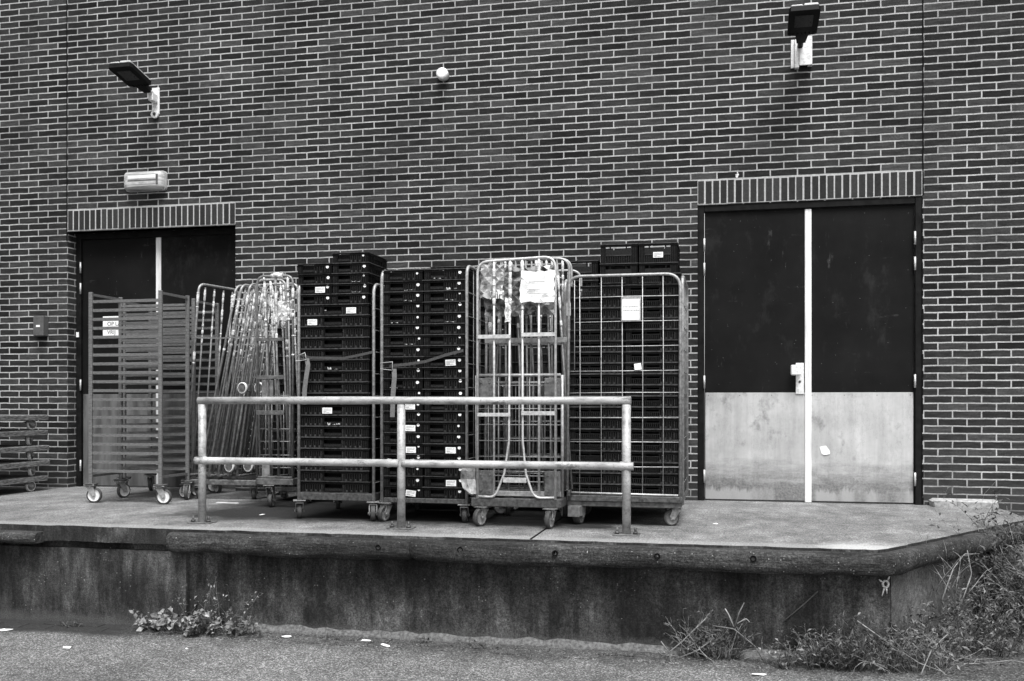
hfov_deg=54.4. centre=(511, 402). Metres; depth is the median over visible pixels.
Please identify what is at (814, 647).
weed
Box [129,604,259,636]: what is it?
weed
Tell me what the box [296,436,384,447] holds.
crate
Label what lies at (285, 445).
crate
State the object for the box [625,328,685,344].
crate
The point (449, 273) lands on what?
crate
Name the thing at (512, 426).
roll container
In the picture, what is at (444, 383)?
crate
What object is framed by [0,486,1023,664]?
loading dock
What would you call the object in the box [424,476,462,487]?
crate
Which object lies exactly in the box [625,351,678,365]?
crate
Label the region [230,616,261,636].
weed
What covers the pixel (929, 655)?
dead twig
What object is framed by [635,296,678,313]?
crate
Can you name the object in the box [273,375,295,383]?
crate
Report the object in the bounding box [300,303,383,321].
crate
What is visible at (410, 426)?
crate
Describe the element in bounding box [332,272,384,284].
crate
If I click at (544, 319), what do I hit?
crate
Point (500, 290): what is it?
roll container
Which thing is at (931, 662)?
corner branch
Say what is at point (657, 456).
crate
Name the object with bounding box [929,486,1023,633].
weed
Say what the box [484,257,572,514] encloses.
roll container
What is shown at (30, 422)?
wooden dolly
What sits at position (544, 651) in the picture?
paver strip
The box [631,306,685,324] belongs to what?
crate
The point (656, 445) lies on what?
crate
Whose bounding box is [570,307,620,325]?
crate
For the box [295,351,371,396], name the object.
lashing strap
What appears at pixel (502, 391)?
crate
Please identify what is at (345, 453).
crate
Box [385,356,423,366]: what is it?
crate
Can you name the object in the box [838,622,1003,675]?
weed
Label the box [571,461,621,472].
crate
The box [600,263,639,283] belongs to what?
crate
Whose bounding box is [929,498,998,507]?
kerb block
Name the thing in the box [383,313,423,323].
crate
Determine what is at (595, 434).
crate
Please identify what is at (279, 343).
crate
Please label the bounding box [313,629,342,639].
weed
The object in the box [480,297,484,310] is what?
crate
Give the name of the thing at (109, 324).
door notice
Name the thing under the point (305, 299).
crate
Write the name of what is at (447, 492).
crate
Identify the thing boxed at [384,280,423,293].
crate
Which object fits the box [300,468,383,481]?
crate
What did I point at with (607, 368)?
crate
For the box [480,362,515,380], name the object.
crate
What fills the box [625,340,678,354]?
crate
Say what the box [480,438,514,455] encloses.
crate
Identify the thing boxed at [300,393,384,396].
crate
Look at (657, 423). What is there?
crate
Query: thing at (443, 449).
crate
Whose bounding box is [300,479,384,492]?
crate
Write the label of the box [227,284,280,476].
folded container
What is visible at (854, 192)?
brick building
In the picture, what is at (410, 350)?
crate
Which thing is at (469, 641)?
weed
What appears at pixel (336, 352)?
crate
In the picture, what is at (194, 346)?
folded container
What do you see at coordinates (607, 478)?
crate
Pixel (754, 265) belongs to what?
door leaf
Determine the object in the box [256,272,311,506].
roll container
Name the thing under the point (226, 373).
folded container
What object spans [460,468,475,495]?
plastic scrap
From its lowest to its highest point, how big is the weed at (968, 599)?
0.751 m
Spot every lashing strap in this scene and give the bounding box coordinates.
[190,336,270,338]
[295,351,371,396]
[380,349,463,416]
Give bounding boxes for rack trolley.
[83,290,193,503]
[117,298,218,495]
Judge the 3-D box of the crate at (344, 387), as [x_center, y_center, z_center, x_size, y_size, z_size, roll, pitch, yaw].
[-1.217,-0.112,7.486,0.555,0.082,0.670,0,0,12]
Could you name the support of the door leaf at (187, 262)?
in the brick building
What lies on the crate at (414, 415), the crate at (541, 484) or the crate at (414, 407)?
the crate at (414, 407)
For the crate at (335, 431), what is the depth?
7.17 m
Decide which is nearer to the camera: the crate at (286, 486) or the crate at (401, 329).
the crate at (401, 329)
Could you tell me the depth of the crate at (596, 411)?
6.87 m
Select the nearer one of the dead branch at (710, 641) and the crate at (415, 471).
the dead branch at (710, 641)
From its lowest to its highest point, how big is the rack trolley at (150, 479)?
1.774 m
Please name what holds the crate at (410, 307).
on the crate at (403, 318)
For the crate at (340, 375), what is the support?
on the crate at (344, 387)
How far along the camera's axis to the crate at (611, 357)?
6.87 m
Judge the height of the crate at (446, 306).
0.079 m
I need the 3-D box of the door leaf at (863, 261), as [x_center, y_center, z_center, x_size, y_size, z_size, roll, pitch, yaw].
[2.923,-0.404,8.331,0.854,2.472,0.092,0,0,12]
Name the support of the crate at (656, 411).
on the crate at (657, 423)
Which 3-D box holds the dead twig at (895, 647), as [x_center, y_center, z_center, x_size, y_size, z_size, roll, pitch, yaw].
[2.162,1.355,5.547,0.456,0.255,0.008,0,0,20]
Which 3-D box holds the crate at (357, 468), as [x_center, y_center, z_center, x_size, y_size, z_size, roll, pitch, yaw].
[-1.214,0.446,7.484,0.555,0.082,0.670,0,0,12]
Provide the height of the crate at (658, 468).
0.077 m
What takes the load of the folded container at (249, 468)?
on the container base at (217, 482)
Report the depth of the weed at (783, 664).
5.66 m
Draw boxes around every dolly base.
[271,487,333,500]
[512,496,537,498]
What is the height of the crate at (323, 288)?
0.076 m
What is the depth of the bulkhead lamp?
9.62 m
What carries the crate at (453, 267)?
on the crate
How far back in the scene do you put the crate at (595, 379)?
6.86 m
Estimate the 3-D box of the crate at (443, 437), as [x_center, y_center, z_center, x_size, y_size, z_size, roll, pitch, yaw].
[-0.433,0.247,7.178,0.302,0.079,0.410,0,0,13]
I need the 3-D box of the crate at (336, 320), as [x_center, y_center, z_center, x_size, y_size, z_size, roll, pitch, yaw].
[-1.215,-0.591,7.479,0.555,0.082,0.672,0,0,12]
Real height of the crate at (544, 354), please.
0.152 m
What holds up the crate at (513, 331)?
on the crate at (482, 353)
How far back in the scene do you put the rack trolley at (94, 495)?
8.37 m
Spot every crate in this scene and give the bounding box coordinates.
[272,356,294,364]
[272,365,295,374]
[272,421,296,430]
[272,431,296,439]
[272,449,296,457]
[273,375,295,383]
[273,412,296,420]
[273,440,296,449]
[273,468,296,477]
[274,337,296,346]
[274,384,296,392]
[275,347,296,355]
[275,485,296,486]
[277,328,296,340]
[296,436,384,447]
[297,263,332,275]
[297,273,332,285]
[297,283,332,293]
[300,294,337,309]
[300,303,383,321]
[300,314,383,331]
[300,326,384,341]
[300,337,384,351]
[300,348,384,362]
[300,359,384,372]
[300,370,383,381]
[300,381,384,392]
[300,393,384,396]
[300,404,383,414]
[300,414,383,425]
[300,425,384,436]
[300,446,384,458]
[300,457,383,470]
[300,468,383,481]
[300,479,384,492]
[332,251,387,268]
[332,262,387,275]
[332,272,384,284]
[332,293,384,306]
[333,282,384,295]
[383,269,424,282]
[383,291,424,304]
[383,302,424,312]
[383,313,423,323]
[383,323,423,334]
[383,367,423,377]
[383,378,424,388]
[383,454,424,459]
[383,475,424,486]
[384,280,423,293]
[384,334,423,345]
[384,345,423,355]
[384,389,424,396]
[384,404,424,410]
[384,410,423,420]
[384,421,423,431]
[384,432,423,442]
[384,443,424,453]
[384,467,424,475]
[384,486,424,497]
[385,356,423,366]
[423,279,475,293]
[423,323,475,336]
[423,334,475,346]
[423,345,475,357]
[423,367,475,378]
[423,421,474,432]
[423,431,474,443]
[424,268,475,283]
[424,290,475,304]
[424,301,475,314]
[424,312,475,325]
[424,356,475,367]
[424,378,474,388]
[424,389,474,396]
[424,410,474,421]
[424,442,474,454]
[424,453,474,459]
[424,467,461,476]
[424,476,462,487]
[424,487,471,498]
[425,404,474,410]
[430,266,480,286]
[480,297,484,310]
[480,306,515,328]
[480,324,515,346]
[480,343,514,362]
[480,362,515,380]
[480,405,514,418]
[480,419,514,437]
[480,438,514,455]
[480,457,514,474]
[497,381,514,396]
[515,323,559,345]
[515,345,560,361]
[515,362,561,380]
[516,305,561,327]
[516,386,541,396]
[516,405,560,418]
[516,419,560,436]
[516,439,560,455]
[516,457,560,475]
[516,476,542,485]
[557,286,561,304]
[561,280,599,294]
[564,260,600,285]
[569,396,621,406]
[569,407,621,416]
[569,483,621,494]
[570,285,624,304]
[570,296,620,314]
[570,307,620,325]
[570,318,624,334]
[570,329,625,345]
[570,340,625,355]
[570,351,625,362]
[570,362,625,373]
[570,374,625,384]
[570,385,625,395]
[570,418,621,428]
[570,429,621,439]
[570,439,621,450]
[570,450,621,461]
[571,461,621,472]
[572,472,621,483]
[599,283,624,294]
[600,243,639,269]
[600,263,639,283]
[625,272,681,293]
[625,284,678,303]
[625,317,678,333]
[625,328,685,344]
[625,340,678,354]
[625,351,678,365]
[625,362,678,375]
[625,384,678,395]
[626,373,685,384]
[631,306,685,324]
[631,396,678,406]
[631,407,678,416]
[631,418,678,428]
[631,429,678,439]
[631,438,685,450]
[631,451,678,462]
[631,459,685,473]
[631,473,678,484]
[631,484,678,495]
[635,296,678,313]
[639,242,679,268]
[639,262,679,281]
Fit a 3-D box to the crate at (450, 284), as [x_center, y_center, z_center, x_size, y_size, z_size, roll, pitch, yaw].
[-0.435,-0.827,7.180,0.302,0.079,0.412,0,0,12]
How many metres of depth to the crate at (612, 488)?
6.86 m
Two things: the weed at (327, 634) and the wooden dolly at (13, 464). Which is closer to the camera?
the weed at (327, 634)
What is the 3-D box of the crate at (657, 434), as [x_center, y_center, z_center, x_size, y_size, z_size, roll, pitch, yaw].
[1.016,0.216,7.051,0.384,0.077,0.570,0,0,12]
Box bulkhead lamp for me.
[124,171,166,192]
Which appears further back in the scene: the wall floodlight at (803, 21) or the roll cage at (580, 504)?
the wall floodlight at (803, 21)
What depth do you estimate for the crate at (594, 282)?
7.63 m
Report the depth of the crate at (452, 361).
6.99 m
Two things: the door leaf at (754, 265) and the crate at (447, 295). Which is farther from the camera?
the door leaf at (754, 265)
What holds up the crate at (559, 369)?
on the crate at (517, 391)
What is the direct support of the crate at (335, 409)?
on the crate at (335, 420)
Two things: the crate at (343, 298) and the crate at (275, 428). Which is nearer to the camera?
the crate at (343, 298)
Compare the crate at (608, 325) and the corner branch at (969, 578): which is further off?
the crate at (608, 325)
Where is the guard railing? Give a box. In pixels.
[187,396,640,535]
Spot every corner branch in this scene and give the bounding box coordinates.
[912,643,945,675]
[941,553,978,599]
[960,550,971,604]
[963,660,1023,663]
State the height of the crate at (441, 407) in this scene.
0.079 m
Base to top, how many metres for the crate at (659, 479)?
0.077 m
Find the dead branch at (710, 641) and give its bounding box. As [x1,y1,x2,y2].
[661,603,764,662]
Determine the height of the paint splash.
0.122 m
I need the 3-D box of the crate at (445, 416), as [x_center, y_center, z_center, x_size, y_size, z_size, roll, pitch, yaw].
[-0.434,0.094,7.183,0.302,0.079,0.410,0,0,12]
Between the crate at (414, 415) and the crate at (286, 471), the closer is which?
the crate at (414, 415)
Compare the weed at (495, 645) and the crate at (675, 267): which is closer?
the weed at (495, 645)
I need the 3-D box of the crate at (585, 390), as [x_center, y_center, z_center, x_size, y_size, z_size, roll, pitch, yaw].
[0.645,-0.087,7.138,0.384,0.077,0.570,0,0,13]
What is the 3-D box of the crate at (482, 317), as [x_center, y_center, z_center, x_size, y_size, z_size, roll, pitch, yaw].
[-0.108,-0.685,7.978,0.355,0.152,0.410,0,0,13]
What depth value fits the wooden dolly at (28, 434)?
9.38 m
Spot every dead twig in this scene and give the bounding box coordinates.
[782,591,817,621]
[857,620,944,672]
[920,634,947,674]
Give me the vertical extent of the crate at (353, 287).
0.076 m
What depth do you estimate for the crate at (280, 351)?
8.50 m
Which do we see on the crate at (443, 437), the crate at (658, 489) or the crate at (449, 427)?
the crate at (449, 427)
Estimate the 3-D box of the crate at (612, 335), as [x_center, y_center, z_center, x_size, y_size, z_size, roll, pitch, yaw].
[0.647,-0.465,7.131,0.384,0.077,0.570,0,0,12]
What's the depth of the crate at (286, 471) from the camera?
8.49 m
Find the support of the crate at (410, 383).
on the crate at (410, 392)
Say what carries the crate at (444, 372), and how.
on the crate at (444, 383)
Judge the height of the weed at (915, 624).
0.440 m
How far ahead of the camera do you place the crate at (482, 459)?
7.77 m
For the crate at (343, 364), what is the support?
on the crate at (340, 375)
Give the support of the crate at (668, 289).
on the crate at (670, 300)
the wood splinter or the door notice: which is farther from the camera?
the door notice
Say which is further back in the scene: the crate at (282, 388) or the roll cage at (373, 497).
the crate at (282, 388)
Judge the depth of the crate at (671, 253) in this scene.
7.53 m
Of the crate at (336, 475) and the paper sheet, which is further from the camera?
the crate at (336, 475)
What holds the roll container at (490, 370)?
on the loading dock
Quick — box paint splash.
[879,576,889,595]
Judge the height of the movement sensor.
0.108 m
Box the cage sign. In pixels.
[621,297,640,321]
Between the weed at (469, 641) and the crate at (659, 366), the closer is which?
the weed at (469, 641)
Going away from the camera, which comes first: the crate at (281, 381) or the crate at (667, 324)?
the crate at (667, 324)
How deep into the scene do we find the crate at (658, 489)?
6.78 m
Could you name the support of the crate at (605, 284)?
on the crate
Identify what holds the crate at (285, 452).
on the crate
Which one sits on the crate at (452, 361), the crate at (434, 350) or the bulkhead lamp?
the crate at (434, 350)
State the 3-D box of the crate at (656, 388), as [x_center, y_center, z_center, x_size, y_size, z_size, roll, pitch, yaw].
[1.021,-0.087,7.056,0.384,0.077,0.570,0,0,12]
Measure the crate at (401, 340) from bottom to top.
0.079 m
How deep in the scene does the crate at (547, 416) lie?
7.71 m
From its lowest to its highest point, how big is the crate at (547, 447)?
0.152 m
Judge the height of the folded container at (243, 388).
1.689 m
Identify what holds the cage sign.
attached to the roll cage at (580, 504)
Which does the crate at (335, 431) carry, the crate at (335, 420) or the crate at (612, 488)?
the crate at (335, 420)
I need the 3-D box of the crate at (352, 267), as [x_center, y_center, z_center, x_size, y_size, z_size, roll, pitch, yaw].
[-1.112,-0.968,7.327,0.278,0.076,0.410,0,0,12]
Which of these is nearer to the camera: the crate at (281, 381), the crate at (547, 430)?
the crate at (547, 430)
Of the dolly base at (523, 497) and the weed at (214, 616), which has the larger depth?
the dolly base at (523, 497)
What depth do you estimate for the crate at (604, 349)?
6.87 m
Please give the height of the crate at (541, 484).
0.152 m
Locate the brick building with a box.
[0,0,1023,587]
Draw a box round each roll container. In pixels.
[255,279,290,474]
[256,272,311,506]
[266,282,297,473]
[471,256,567,528]
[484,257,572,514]
[488,258,578,510]
[497,269,587,510]
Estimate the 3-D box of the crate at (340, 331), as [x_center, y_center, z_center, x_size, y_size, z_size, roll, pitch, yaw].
[-1.210,-0.511,7.488,0.555,0.082,0.670,0,0,13]
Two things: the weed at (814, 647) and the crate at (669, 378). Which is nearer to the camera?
the weed at (814, 647)
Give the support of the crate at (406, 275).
on the crate at (414, 285)
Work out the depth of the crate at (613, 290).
6.86 m
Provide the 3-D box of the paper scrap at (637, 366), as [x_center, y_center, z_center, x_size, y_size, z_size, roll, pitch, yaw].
[0.855,-0.247,6.759,0.052,0.048,0.004,0,0,12]
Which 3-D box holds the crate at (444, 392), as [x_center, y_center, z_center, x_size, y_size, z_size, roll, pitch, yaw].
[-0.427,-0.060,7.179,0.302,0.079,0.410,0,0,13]
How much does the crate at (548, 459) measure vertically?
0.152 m
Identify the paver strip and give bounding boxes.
[0,618,793,668]
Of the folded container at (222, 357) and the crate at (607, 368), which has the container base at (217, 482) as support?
the folded container at (222, 357)
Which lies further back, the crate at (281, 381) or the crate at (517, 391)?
the crate at (281, 381)
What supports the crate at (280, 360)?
on the crate at (281, 369)
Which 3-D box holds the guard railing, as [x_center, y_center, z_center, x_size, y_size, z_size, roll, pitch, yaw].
[-0.720,0.398,6.659,3.138,0.884,0.120,0,0,12]
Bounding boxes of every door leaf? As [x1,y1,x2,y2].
[79,238,155,486]
[161,234,235,487]
[703,209,804,500]
[811,205,915,502]
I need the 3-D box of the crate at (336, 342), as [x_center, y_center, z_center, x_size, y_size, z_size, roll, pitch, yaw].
[-1.218,-0.431,7.489,0.555,0.082,0.670,0,0,12]
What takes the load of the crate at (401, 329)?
on the crate at (401, 340)
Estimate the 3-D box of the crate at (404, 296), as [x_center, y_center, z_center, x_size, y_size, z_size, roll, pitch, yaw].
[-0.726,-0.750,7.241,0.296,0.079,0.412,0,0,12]
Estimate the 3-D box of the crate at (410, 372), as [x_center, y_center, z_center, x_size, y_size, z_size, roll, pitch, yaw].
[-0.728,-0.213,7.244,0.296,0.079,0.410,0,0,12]
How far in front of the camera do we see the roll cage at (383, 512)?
7.06 m
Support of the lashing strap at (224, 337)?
attached to the folded container at (226, 373)
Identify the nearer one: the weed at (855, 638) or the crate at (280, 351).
the weed at (855, 638)
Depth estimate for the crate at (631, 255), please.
7.58 m
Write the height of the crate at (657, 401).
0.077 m
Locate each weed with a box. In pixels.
[60,619,81,627]
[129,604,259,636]
[176,571,262,632]
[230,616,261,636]
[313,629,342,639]
[411,636,429,642]
[457,637,476,645]
[471,637,501,648]
[659,609,780,665]
[664,608,760,659]
[758,638,799,669]
[761,612,898,670]
[794,610,922,672]
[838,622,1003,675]
[862,587,993,665]
[905,521,990,592]
[917,527,1023,652]
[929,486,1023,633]
[929,587,1023,657]
[941,486,1023,634]
[973,569,1023,636]
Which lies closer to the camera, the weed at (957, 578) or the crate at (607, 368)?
the weed at (957, 578)
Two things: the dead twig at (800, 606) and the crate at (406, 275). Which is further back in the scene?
the crate at (406, 275)
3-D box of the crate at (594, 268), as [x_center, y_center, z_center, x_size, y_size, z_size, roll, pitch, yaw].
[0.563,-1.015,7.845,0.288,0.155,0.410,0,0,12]
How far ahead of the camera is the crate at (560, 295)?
7.71 m
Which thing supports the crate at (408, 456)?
on the crate at (415, 471)
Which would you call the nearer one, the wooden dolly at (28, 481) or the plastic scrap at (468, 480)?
the plastic scrap at (468, 480)
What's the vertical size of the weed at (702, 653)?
0.334 m
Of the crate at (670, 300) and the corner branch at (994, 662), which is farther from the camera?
the crate at (670, 300)
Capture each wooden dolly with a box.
[0,415,48,429]
[0,430,47,444]
[0,445,48,460]
[0,459,49,475]
[0,474,47,490]
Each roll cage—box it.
[293,283,405,520]
[377,265,492,522]
[563,272,687,525]
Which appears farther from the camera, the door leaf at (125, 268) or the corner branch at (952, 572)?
the door leaf at (125, 268)
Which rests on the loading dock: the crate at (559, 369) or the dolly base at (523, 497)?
the dolly base at (523, 497)
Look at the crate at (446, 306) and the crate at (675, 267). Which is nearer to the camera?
the crate at (446, 306)
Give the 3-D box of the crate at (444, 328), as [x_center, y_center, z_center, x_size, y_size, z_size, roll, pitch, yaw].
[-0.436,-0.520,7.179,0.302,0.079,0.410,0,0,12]
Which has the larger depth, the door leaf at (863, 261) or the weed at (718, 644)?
the door leaf at (863, 261)
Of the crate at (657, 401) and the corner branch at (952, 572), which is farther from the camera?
the crate at (657, 401)
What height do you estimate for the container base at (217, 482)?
0.172 m
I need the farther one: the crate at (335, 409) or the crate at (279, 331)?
the crate at (279, 331)
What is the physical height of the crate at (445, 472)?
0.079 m
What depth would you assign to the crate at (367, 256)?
7.15 m
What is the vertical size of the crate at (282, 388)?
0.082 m
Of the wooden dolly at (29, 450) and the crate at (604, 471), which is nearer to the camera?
the crate at (604, 471)
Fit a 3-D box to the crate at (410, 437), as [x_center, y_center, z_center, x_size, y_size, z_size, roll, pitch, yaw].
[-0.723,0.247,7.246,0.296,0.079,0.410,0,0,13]
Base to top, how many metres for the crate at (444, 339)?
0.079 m
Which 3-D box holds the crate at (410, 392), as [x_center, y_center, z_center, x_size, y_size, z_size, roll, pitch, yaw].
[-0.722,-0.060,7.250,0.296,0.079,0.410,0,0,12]
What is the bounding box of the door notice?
[103,316,117,335]
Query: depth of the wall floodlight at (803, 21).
8.08 m
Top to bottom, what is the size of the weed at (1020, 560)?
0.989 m
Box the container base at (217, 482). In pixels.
[179,475,279,498]
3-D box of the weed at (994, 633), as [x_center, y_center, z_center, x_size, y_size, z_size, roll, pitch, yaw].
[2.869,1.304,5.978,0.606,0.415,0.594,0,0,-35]
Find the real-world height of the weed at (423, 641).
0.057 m
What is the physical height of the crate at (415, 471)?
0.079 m
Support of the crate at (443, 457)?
on the crate at (445, 472)
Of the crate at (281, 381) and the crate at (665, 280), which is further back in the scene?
the crate at (281, 381)
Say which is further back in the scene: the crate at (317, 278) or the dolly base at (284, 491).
the dolly base at (284, 491)
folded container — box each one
[190,283,237,475]
[206,285,267,475]
[207,284,270,476]
[217,283,279,476]
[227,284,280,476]
[236,283,291,476]
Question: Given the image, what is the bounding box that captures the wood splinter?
[216,502,238,503]
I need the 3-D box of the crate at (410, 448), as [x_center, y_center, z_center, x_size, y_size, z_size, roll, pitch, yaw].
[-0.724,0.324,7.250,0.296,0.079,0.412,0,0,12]
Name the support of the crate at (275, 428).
on the crate at (285, 436)
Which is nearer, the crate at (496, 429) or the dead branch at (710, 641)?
the dead branch at (710, 641)
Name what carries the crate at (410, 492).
in the roll cage at (383, 512)
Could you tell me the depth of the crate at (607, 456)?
6.87 m
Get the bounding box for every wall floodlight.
[109,60,159,117]
[787,2,820,68]
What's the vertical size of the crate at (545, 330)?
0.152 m
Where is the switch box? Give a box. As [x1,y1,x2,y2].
[33,316,47,335]
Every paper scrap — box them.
[634,363,641,369]
[820,446,829,454]
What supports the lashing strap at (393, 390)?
attached to the roll cage at (383, 512)
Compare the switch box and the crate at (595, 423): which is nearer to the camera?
the crate at (595, 423)
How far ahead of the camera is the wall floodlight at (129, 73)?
9.33 m
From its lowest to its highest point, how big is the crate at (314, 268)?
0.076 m
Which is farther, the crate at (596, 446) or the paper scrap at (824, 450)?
the paper scrap at (824, 450)
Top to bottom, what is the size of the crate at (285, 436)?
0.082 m
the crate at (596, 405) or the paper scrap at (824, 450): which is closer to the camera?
the crate at (596, 405)
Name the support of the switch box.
attached to the brick building
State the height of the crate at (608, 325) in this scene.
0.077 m
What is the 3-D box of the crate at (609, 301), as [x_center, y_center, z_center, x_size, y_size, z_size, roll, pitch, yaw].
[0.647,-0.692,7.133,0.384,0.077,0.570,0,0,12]
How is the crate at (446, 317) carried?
on the crate at (444, 328)
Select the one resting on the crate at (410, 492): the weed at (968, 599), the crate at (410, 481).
the crate at (410, 481)
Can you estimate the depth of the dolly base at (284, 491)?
8.50 m
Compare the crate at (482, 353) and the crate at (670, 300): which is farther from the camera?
the crate at (482, 353)
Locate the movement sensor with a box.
[436,67,448,80]
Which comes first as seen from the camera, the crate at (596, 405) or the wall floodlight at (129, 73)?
the crate at (596, 405)
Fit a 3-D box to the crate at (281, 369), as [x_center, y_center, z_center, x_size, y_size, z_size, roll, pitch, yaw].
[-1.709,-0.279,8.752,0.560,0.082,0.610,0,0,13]

